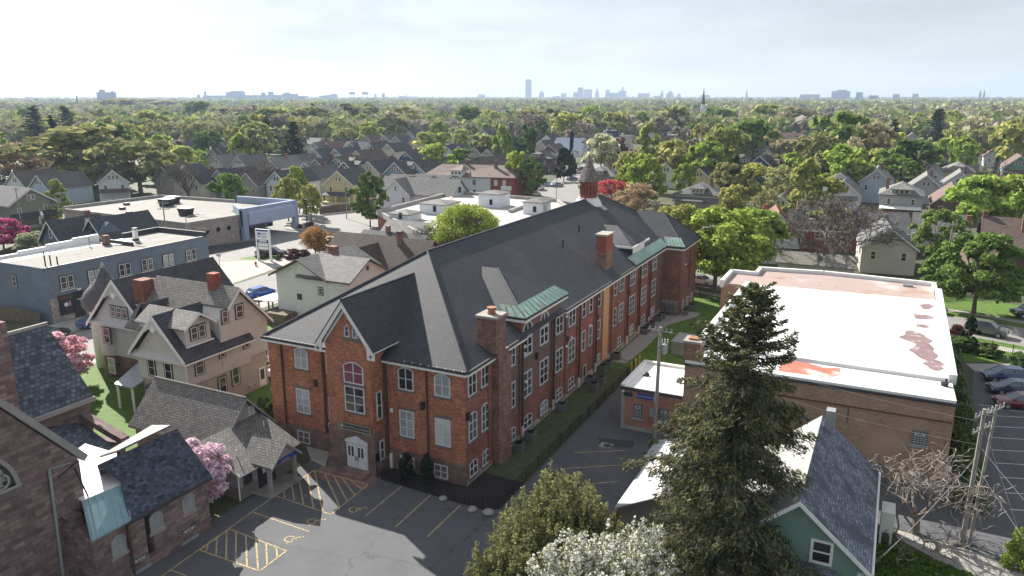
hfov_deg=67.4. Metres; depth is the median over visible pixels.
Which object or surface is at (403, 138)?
gabled house
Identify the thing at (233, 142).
leafy tree
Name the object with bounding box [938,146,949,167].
gabled house
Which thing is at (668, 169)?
gabled house
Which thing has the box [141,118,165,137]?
leafy tree
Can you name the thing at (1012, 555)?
bush
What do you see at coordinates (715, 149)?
leafy tree
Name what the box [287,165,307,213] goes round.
leafy tree
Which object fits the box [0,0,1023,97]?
sky
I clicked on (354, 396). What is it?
window
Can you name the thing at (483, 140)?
leafy tree
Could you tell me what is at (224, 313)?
window
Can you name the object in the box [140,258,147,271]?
window
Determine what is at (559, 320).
window
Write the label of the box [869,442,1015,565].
gnarled bare tree
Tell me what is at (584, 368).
window
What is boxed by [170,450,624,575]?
stall line markings
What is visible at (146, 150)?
budding tree
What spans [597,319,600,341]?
window
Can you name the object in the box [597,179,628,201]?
budding tree
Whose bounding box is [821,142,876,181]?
leafy tree
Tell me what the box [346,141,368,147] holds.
gabled house
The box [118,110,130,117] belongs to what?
budding tree
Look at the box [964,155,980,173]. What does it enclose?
gabled house
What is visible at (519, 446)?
condenser unit
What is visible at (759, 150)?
gabled house
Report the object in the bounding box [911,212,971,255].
long house
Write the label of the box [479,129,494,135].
gabled house
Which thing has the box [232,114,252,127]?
budding tree
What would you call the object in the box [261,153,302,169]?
gabled house
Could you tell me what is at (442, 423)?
window
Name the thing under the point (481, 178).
corner store
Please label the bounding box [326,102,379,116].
leafy tree
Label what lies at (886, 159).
leafy tree
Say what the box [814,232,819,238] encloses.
window
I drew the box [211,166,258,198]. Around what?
gabled house
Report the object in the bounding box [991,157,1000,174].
spruce tree
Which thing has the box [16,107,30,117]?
leafy tree
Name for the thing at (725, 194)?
leafy tree
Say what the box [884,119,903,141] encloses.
spruce tree
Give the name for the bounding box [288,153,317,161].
gabled house
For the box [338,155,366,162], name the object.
gabled house
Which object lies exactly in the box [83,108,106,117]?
leafy tree
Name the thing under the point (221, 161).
gabled house
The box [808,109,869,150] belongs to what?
leafy tree
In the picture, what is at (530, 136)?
leafy tree
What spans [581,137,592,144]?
gabled house
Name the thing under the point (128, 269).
window
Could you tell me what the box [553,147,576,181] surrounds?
leafy tree
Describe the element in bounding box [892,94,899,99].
city building
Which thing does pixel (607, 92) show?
city building
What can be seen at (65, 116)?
spruce tree
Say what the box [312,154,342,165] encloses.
gabled house
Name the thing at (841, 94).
city building
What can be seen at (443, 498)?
boulder
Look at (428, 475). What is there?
bush
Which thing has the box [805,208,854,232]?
budding tree
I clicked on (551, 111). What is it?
leafy tree
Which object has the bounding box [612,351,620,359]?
condenser unit
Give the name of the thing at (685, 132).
budding tree
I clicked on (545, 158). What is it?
gabled house
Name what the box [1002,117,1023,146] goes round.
leafy tree
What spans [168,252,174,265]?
window
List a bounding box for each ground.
[0,97,1023,575]
[380,467,524,509]
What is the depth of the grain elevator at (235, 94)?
3893.58 m
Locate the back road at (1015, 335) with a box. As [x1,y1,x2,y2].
[695,272,1023,345]
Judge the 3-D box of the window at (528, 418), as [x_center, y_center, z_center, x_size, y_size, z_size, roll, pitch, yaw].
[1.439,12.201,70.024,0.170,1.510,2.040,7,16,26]
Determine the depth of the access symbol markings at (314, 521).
55.79 m
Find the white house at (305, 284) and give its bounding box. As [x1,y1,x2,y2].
[253,244,387,325]
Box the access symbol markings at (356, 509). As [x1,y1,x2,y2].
[349,507,366,513]
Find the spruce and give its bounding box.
[620,281,824,575]
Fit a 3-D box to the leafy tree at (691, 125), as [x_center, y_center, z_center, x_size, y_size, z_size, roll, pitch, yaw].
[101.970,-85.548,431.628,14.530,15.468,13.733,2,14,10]
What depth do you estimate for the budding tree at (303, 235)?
145.28 m
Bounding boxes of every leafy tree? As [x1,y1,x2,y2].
[0,218,31,248]
[12,230,42,250]
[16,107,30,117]
[43,178,72,218]
[49,147,72,154]
[52,331,95,374]
[57,115,95,122]
[67,143,108,180]
[74,145,115,179]
[80,122,91,126]
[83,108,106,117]
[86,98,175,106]
[88,121,132,159]
[91,115,120,124]
[106,121,146,160]
[121,118,132,123]
[136,153,174,182]
[137,110,168,120]
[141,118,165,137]
[144,133,172,141]
[159,110,173,116]
[162,145,198,164]
[179,101,213,115]
[185,437,231,499]
[191,130,224,151]
[205,172,248,202]
[222,125,239,139]
[227,132,260,154]
[237,127,268,158]
[238,121,280,150]
[249,113,270,128]
[254,108,272,117]
[258,106,299,116]
[270,126,289,150]
[270,176,302,220]
[277,137,306,156]
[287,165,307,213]
[294,105,332,117]
[298,184,322,221]
[305,228,333,252]
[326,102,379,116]
[347,170,387,226]
[358,121,384,139]
[391,105,419,120]
[411,131,436,149]
[418,142,458,163]
[426,132,448,144]
[429,120,451,142]
[435,209,500,243]
[447,148,474,161]
[452,129,472,144]
[456,105,482,120]
[463,521,548,575]
[469,132,493,151]
[480,109,505,118]
[488,458,632,571]
[491,123,513,155]
[504,150,531,172]
[511,123,538,153]
[514,108,551,121]
[518,154,546,196]
[533,118,549,140]
[543,108,560,120]
[549,111,593,137]
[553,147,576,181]
[573,105,599,114]
[581,133,620,166]
[591,109,604,119]
[602,112,631,131]
[613,151,656,175]
[614,151,653,191]
[616,137,629,153]
[625,153,667,207]
[635,112,648,123]
[635,146,649,153]
[650,105,691,128]
[654,138,696,170]
[657,203,709,259]
[670,162,697,190]
[682,122,697,129]
[682,140,731,173]
[684,122,712,146]
[689,205,774,292]
[698,106,738,118]
[705,123,751,164]
[709,162,746,193]
[718,184,755,211]
[724,138,741,156]
[728,116,787,157]
[731,206,791,263]
[735,162,777,207]
[750,103,779,116]
[779,106,805,116]
[779,151,805,174]
[791,130,856,175]
[802,175,847,208]
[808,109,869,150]
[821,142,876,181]
[824,122,841,146]
[854,125,870,145]
[861,147,885,163]
[864,148,905,178]
[882,138,947,178]
[891,132,906,147]
[905,137,937,158]
[908,208,971,268]
[912,111,927,119]
[917,232,1023,313]
[929,111,954,121]
[937,134,980,165]
[941,173,1023,233]
[946,110,959,114]
[955,128,984,142]
[988,122,1023,160]
[989,173,1023,217]
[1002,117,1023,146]
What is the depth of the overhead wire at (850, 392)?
55.28 m
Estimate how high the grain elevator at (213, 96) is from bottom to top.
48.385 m
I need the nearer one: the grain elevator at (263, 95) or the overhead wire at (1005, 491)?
the overhead wire at (1005, 491)
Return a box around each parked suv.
[259,246,285,256]
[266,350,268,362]
[964,317,1009,337]
[1009,304,1023,318]
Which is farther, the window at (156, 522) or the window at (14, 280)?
the window at (14, 280)
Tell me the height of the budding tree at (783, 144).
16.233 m
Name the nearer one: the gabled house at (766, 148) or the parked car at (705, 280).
the parked car at (705, 280)
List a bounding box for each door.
[71,290,85,317]
[257,467,275,487]
[258,366,265,386]
[345,436,368,470]
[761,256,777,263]
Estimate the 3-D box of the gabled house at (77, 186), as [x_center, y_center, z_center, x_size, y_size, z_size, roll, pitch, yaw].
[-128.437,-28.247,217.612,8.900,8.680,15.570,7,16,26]
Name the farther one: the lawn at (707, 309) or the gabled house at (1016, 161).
the gabled house at (1016, 161)
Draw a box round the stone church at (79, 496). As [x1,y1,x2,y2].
[0,321,212,575]
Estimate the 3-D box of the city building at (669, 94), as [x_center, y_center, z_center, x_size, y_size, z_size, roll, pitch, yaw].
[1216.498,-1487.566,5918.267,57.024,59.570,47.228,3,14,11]
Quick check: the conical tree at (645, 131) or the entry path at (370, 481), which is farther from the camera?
the conical tree at (645, 131)
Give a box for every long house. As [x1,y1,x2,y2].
[458,160,504,164]
[475,154,539,170]
[554,138,585,155]
[587,133,612,137]
[787,201,858,252]
[855,211,912,250]
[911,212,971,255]
[976,210,1023,244]
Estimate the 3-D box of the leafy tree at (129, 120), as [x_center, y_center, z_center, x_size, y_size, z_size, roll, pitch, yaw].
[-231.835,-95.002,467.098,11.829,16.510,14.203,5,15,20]
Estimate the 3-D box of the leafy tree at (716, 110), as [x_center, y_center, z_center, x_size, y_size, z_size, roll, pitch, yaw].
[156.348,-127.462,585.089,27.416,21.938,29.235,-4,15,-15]
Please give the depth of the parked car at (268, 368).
83.39 m
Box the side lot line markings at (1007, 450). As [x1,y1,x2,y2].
[985,405,1023,510]
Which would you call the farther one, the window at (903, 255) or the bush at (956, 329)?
the window at (903, 255)
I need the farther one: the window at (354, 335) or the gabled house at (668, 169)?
the gabled house at (668, 169)
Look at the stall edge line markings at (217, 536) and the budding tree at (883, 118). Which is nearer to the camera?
the stall edge line markings at (217, 536)
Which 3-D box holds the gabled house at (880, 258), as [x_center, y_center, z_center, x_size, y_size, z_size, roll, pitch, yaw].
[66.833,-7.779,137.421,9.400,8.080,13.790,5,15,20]
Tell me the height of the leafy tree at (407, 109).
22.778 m
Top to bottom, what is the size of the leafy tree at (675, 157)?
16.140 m
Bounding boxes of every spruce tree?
[0,152,7,181]
[18,105,46,147]
[43,115,56,166]
[55,106,75,125]
[262,116,282,154]
[277,121,309,155]
[299,142,303,153]
[724,155,750,205]
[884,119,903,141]
[916,109,949,143]
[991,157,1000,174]
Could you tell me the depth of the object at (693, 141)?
287.29 m
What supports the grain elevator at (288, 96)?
on the ground at (222, 505)
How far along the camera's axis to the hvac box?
52.40 m
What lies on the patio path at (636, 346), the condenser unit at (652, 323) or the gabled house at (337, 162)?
the condenser unit at (652, 323)
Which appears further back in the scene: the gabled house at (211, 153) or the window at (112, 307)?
the gabled house at (211, 153)
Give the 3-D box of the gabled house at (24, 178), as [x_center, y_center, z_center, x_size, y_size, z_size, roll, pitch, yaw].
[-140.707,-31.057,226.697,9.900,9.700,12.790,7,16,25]
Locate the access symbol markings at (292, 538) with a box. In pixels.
[284,536,303,543]
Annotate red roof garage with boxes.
[761,204,805,263]
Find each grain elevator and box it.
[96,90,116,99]
[203,91,225,98]
[226,91,245,100]
[245,93,266,99]
[267,92,281,98]
[282,93,297,98]
[324,94,337,99]
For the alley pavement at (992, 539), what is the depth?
55.42 m
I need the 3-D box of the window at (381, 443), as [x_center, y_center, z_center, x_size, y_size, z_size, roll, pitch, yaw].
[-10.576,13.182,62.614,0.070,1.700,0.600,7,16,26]
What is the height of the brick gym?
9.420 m
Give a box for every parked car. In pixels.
[48,326,70,335]
[74,315,90,328]
[245,285,275,297]
[267,364,269,376]
[531,191,540,195]
[551,182,563,186]
[566,176,577,180]
[695,274,712,285]
[980,365,1023,380]
[985,378,1023,394]
[991,391,1023,409]
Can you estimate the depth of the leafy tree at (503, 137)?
321.64 m
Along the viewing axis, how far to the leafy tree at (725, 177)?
208.48 m
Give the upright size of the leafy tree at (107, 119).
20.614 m
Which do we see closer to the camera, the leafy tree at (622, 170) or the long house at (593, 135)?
the leafy tree at (622, 170)
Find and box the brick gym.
[681,266,957,488]
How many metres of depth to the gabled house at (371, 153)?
308.16 m
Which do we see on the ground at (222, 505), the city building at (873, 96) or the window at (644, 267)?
the city building at (873, 96)
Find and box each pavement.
[48,255,302,332]
[89,301,277,362]
[137,387,668,575]
[209,203,377,261]
[694,289,1023,352]
[878,477,1023,572]
[948,309,1023,323]
[972,371,1023,527]
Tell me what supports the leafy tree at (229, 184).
on the ground at (222, 505)
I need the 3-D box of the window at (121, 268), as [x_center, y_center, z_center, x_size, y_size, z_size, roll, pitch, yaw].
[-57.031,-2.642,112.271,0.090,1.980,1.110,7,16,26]
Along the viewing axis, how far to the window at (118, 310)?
80.85 m
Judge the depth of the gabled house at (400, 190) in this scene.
205.19 m
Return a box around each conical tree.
[568,131,576,169]
[634,122,661,165]
[779,157,829,213]
[960,314,981,345]
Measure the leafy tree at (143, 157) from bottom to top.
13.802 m
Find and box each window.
[0,459,25,501]
[11,274,17,287]
[57,293,74,315]
[58,275,67,290]
[67,273,75,288]
[87,269,95,283]
[94,268,98,277]
[102,326,111,344]
[107,357,116,373]
[109,304,116,317]
[110,534,129,561]
[115,305,122,318]
[117,263,125,276]
[121,307,128,319]
[124,261,131,275]
[132,552,151,575]
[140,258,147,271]
[146,359,156,376]
[147,257,153,270]
[149,511,165,536]
[162,253,168,266]
[163,362,173,379]
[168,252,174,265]
[181,493,197,517]
[181,523,198,545]
[185,249,191,261]
[189,324,198,341]
[190,247,196,260]
[194,360,205,376]
[197,322,206,338]
[217,374,227,391]
[219,352,226,358]
[220,309,228,324]
[230,366,240,386]
[234,302,244,319]
[239,221,272,231]
[243,343,250,349]
[243,472,252,485]
[294,347,309,372]
[294,385,311,416]
[297,293,301,299]
[297,430,310,444]
[318,287,323,295]
[342,362,364,387]
[344,324,349,337]
[344,385,366,416]
[352,328,357,338]
[376,390,382,420]
[379,439,384,460]
[397,367,414,393]
[398,406,415,440]
[433,374,451,400]
[433,414,452,449]
[434,463,447,479]
[467,373,477,399]
[468,411,478,445]
[468,459,479,480]
[480,366,488,390]
[481,402,488,434]
[482,448,490,469]
[509,347,516,368]
[511,381,516,410]
[511,427,516,444]
[523,321,533,359]
[524,368,532,400]
[524,413,532,432]
[539,311,549,348]
[539,356,548,387]
[539,399,548,418]
[554,387,562,404]
[555,314,563,337]
[555,346,563,375]
[567,376,574,392]
[568,308,576,329]
[568,338,575,365]
[581,302,586,319]
[581,330,585,353]
[582,364,585,383]
[588,325,592,347]
[589,297,593,314]
[596,353,599,367]
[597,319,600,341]
[598,292,601,308]
[613,307,616,328]
[614,282,617,297]
[616,335,620,349]
[618,302,623,323]
[619,277,624,293]
[628,324,633,338]
[629,293,634,316]
[630,270,635,287]
[632,404,642,420]
[640,285,646,306]
[640,314,644,327]
[642,262,647,279]
[650,306,654,319]
[651,278,655,298]
[652,256,656,272]
[657,408,668,424]
[809,538,833,566]
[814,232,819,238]
[870,251,876,259]
[870,462,884,477]
[900,253,906,261]
[902,470,919,483]
[909,430,928,448]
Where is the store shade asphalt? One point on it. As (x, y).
(222, 248)
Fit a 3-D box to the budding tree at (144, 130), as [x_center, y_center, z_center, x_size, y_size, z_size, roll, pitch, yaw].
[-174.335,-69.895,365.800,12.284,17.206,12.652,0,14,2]
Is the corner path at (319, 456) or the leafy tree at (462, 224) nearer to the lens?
the corner path at (319, 456)
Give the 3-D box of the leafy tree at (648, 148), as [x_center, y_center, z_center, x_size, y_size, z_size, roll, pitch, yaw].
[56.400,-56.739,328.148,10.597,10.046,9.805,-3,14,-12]
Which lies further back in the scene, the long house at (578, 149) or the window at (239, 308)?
the long house at (578, 149)
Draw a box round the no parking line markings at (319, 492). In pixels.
[276,470,367,514]
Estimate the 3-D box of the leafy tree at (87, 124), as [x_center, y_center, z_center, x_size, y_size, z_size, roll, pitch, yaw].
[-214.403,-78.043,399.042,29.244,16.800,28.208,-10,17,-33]
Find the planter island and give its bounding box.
[285,224,325,230]
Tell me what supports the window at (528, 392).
in the brick school
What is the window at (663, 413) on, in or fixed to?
in the brick annex
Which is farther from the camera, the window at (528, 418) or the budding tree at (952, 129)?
the budding tree at (952, 129)
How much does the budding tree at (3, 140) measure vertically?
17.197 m
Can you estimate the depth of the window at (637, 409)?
70.26 m
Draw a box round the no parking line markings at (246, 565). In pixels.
[199,529,286,570]
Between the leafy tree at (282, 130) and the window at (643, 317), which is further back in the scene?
the leafy tree at (282, 130)
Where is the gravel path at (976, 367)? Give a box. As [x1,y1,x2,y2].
[965,363,1023,370]
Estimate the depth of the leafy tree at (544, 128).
476.77 m
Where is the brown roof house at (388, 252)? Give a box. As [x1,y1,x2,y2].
[326,231,438,270]
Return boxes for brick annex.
[620,360,684,436]
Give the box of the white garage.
[614,454,693,549]
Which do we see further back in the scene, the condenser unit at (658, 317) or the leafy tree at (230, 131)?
the leafy tree at (230, 131)
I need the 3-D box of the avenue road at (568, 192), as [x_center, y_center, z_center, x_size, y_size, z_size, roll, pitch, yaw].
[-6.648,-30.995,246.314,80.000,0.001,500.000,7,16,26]
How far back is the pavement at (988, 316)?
107.17 m
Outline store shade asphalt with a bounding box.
[208,240,255,253]
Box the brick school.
[260,142,701,486]
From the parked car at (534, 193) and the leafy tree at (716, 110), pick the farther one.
the leafy tree at (716, 110)
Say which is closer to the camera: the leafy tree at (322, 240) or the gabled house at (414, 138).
the leafy tree at (322, 240)
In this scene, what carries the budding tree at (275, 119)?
on the ground at (222, 505)
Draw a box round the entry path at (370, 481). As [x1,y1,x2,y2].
[308,464,380,489]
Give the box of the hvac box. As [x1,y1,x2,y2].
[878,501,895,544]
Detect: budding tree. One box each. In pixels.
[0,124,139,174]
[0,132,7,152]
[0,141,54,176]
[82,136,179,194]
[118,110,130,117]
[135,124,156,139]
[147,131,162,140]
[155,100,185,105]
[157,119,174,137]
[173,139,187,145]
[174,150,204,165]
[178,123,201,139]
[184,117,197,121]
[187,121,213,144]
[190,148,208,166]
[210,107,244,114]
[230,104,258,115]
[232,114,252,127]
[269,113,289,127]
[283,116,307,137]
[297,226,332,252]
[327,127,357,140]
[352,113,366,121]
[378,111,401,126]
[425,203,497,243]
[506,111,543,141]
[558,121,578,132]
[565,120,594,137]
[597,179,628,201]
[612,182,661,210]
[626,147,641,152]
[651,116,671,137]
[658,147,669,162]
[670,126,691,141]
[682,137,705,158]
[750,187,782,209]
[762,165,802,198]
[763,128,782,142]
[764,135,810,178]
[777,106,819,118]
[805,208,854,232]
[847,120,898,162]
[876,114,892,122]
[888,157,924,183]
[942,126,958,152]
[961,126,1001,157]
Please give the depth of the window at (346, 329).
60.36 m
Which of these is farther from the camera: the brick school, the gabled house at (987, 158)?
the gabled house at (987, 158)
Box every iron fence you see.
[376,358,633,509]
[699,290,720,301]
[952,334,1023,353]
[955,351,968,471]
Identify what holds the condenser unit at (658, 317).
on the patio path at (636, 346)
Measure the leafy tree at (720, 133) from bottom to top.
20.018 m
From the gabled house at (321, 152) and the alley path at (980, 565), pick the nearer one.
the alley path at (980, 565)
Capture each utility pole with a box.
[12,188,21,225]
[39,209,43,228]
[157,201,168,227]
[341,183,346,218]
[648,325,672,437]
[942,223,961,291]
[959,406,993,546]
[967,402,1004,544]
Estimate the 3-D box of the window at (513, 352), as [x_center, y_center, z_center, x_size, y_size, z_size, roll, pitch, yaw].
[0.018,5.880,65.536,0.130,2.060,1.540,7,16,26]
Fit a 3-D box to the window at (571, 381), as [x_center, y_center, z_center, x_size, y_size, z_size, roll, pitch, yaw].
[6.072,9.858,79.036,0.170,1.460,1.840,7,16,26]
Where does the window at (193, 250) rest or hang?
in the blue storefront
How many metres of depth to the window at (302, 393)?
66.62 m
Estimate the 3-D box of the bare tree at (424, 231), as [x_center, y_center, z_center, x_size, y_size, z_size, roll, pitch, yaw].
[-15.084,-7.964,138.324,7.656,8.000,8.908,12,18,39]
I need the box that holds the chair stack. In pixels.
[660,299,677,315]
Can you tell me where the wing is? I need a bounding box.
[775,250,857,273]
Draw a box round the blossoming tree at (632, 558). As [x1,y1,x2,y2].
[517,516,682,575]
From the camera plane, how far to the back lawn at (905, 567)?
50.58 m
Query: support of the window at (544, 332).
in the brick school
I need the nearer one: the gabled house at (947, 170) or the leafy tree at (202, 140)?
the gabled house at (947, 170)
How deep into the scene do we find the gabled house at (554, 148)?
346.01 m
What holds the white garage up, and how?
on the ground at (222, 505)
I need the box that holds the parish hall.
[128,376,302,500]
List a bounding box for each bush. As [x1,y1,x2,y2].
[257,397,273,418]
[283,248,299,258]
[298,249,310,256]
[398,452,415,480]
[420,452,434,485]
[645,438,658,454]
[949,324,968,337]
[951,335,976,352]
[973,342,1005,358]
[999,527,1023,571]
[1007,351,1023,367]
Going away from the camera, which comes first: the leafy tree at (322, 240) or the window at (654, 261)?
the window at (654, 261)
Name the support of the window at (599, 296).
in the brick school
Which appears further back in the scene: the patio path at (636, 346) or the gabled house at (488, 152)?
the gabled house at (488, 152)
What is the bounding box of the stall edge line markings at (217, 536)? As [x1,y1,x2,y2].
[162,471,311,575]
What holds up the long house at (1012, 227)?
on the ground at (222, 505)
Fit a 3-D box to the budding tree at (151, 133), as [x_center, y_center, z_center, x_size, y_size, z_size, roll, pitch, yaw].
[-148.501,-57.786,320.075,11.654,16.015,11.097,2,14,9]
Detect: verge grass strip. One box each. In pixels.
[695,286,1023,350]
[696,271,1023,327]
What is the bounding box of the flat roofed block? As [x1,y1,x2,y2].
[376,190,565,244]
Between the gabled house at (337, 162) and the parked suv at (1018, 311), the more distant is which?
the gabled house at (337, 162)
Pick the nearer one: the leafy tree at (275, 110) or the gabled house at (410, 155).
the gabled house at (410, 155)
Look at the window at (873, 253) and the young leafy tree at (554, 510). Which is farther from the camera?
the window at (873, 253)
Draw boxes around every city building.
[525,79,531,97]
[578,87,582,97]
[583,89,591,97]
[605,89,609,96]
[610,93,618,97]
[619,87,625,97]
[638,93,649,97]
[666,91,673,97]
[800,94,819,99]
[831,90,849,98]
[856,92,862,98]
[868,95,877,98]
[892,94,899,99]
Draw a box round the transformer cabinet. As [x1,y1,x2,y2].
[671,332,695,355]
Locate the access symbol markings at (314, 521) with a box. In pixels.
[307,518,325,525]
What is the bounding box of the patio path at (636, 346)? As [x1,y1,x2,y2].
[612,312,699,363]
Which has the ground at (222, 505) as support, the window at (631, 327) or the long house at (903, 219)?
the long house at (903, 219)
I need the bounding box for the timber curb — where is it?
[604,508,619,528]
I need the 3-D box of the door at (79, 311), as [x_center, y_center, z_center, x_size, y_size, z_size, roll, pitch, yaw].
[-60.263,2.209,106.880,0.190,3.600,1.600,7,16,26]
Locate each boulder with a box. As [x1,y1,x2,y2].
[439,495,446,500]
[467,505,477,512]
[482,508,493,515]
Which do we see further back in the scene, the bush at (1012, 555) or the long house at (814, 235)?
the long house at (814, 235)
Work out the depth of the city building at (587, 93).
6175.50 m
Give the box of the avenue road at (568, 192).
[62,156,619,354]
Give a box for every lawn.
[80,324,276,450]
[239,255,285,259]
[246,385,272,411]
[484,368,629,482]
[610,295,720,369]
[754,265,1023,320]
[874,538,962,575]
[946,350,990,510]
[961,349,1020,362]
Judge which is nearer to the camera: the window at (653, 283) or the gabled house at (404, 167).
the window at (653, 283)
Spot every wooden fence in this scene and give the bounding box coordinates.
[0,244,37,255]
[0,306,39,323]
[319,201,372,213]
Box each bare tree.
[160,158,203,196]
[235,155,282,178]
[411,224,447,245]
[761,190,906,263]
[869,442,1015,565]
[973,155,1012,176]
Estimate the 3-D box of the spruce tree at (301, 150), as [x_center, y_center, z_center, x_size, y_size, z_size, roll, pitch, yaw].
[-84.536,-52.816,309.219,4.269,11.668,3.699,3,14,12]
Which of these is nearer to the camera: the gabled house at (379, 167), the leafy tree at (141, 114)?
the gabled house at (379, 167)
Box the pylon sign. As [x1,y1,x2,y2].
[255,228,271,260]
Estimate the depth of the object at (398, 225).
152.15 m
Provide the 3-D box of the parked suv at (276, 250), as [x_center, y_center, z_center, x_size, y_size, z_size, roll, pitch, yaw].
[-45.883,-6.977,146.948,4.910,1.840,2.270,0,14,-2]
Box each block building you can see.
[603,128,618,136]
[618,133,636,142]
[660,132,680,142]
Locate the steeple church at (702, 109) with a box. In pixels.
[700,91,705,112]
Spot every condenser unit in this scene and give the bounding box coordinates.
[513,440,524,452]
[524,429,536,441]
[556,401,567,411]
[585,375,595,383]
[589,381,598,390]
[596,375,605,384]
[598,363,607,372]
[603,359,612,367]
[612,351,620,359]
[640,327,648,334]
[648,320,655,327]
[655,314,661,321]
[658,312,665,318]
[681,309,688,315]
[688,303,694,309]
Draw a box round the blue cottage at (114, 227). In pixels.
[37,210,158,245]
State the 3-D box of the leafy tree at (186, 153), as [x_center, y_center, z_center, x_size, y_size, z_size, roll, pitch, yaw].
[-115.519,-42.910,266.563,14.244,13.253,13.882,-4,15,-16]
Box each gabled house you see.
[0,185,61,227]
[3,166,57,187]
[28,171,93,205]
[96,164,130,201]
[153,163,206,195]
[181,165,225,197]
[184,140,210,157]
[204,148,220,168]
[207,151,247,168]
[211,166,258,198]
[217,147,228,153]
[219,141,227,147]
[229,154,265,168]
[238,167,274,197]
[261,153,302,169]
[264,167,320,198]
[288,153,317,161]
[296,137,322,152]
[300,157,321,167]
[307,139,328,152]
[309,162,339,194]
[311,145,337,157]
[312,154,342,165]
[321,166,374,204]
[324,140,344,147]
[330,146,359,156]
[332,138,350,142]
[332,153,359,166]
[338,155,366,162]
[338,159,368,169]
[343,141,369,149]
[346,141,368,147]
[352,146,388,160]
[360,134,380,140]
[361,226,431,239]
[362,140,388,149]
[362,156,397,187]
[378,132,398,141]
[378,176,468,207]
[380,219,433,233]
[382,142,413,160]
[382,159,422,175]
[389,135,411,142]
[390,174,430,177]
[398,148,426,160]
[406,129,421,137]
[408,136,422,147]
[414,156,440,173]
[416,173,452,178]
[442,142,460,162]
[446,129,467,143]
[455,144,473,160]
[466,146,485,160]
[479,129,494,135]
[479,147,502,156]
[531,147,562,173]
[535,139,554,151]
[536,132,561,144]
[543,143,571,163]
[578,163,616,188]
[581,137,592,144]
[583,145,607,157]
[613,137,634,147]
[654,162,685,188]
[672,178,726,209]
[686,165,716,185]
[734,152,754,179]
[744,146,763,158]
[753,153,778,182]
[761,148,778,162]
[763,143,793,160]
[772,188,802,208]
[780,132,802,138]
[823,167,858,190]
[833,176,863,209]
[855,218,919,275]
[857,163,894,202]
[878,177,925,218]
[907,132,917,139]
[908,169,943,203]
[916,160,944,180]
[928,181,961,212]
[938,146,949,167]
[939,166,969,185]
[940,158,976,177]
[960,234,1023,276]
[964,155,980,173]
[982,149,1009,166]
[1000,151,1023,175]
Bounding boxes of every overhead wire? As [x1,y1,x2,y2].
[666,353,977,444]
[674,333,975,420]
[875,456,975,560]
[879,458,975,559]
[984,428,1023,545]
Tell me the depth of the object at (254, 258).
145.63 m
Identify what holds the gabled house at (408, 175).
on the ground at (222, 505)
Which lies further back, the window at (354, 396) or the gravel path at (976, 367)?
the gravel path at (976, 367)
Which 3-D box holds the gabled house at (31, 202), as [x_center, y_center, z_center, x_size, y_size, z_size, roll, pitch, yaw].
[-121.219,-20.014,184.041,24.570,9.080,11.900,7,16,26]
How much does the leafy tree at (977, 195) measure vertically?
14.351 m
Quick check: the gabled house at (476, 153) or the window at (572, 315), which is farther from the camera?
the gabled house at (476, 153)
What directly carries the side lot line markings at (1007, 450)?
on the side parking lot pavement at (982, 394)
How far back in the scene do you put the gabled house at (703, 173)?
239.12 m
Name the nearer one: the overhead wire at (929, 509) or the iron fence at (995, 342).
the overhead wire at (929, 509)
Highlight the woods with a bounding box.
[0,96,1023,143]
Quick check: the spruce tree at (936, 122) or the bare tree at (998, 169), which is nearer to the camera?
the bare tree at (998, 169)
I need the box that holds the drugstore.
[62,195,298,245]
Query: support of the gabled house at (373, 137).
on the ground at (222, 505)
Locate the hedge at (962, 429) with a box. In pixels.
[946,344,990,514]
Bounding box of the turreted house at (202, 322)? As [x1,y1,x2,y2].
[81,257,273,411]
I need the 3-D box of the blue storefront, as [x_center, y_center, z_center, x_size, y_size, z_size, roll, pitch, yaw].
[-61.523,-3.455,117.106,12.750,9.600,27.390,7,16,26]
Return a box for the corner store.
[426,159,536,195]
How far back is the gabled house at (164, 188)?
232.05 m
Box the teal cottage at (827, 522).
[723,407,880,575]
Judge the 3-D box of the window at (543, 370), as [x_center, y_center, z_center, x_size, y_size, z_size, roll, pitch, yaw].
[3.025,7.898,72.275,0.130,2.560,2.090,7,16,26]
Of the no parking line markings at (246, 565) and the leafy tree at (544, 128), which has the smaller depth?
the no parking line markings at (246, 565)
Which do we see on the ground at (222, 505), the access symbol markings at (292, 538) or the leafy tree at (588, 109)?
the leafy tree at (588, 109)
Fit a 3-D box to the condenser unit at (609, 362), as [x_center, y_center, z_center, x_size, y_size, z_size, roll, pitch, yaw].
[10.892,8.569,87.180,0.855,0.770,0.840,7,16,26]
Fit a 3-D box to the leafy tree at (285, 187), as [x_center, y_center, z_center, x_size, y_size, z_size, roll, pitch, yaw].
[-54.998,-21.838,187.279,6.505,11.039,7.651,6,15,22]
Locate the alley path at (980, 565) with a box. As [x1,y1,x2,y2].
[897,530,1023,575]
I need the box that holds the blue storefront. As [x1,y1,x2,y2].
[0,227,208,323]
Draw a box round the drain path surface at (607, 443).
[598,438,634,448]
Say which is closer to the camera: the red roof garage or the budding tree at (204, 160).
the red roof garage
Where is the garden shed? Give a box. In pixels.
[644,438,685,461]
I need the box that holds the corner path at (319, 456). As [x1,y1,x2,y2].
[269,388,328,466]
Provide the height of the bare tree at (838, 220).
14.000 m

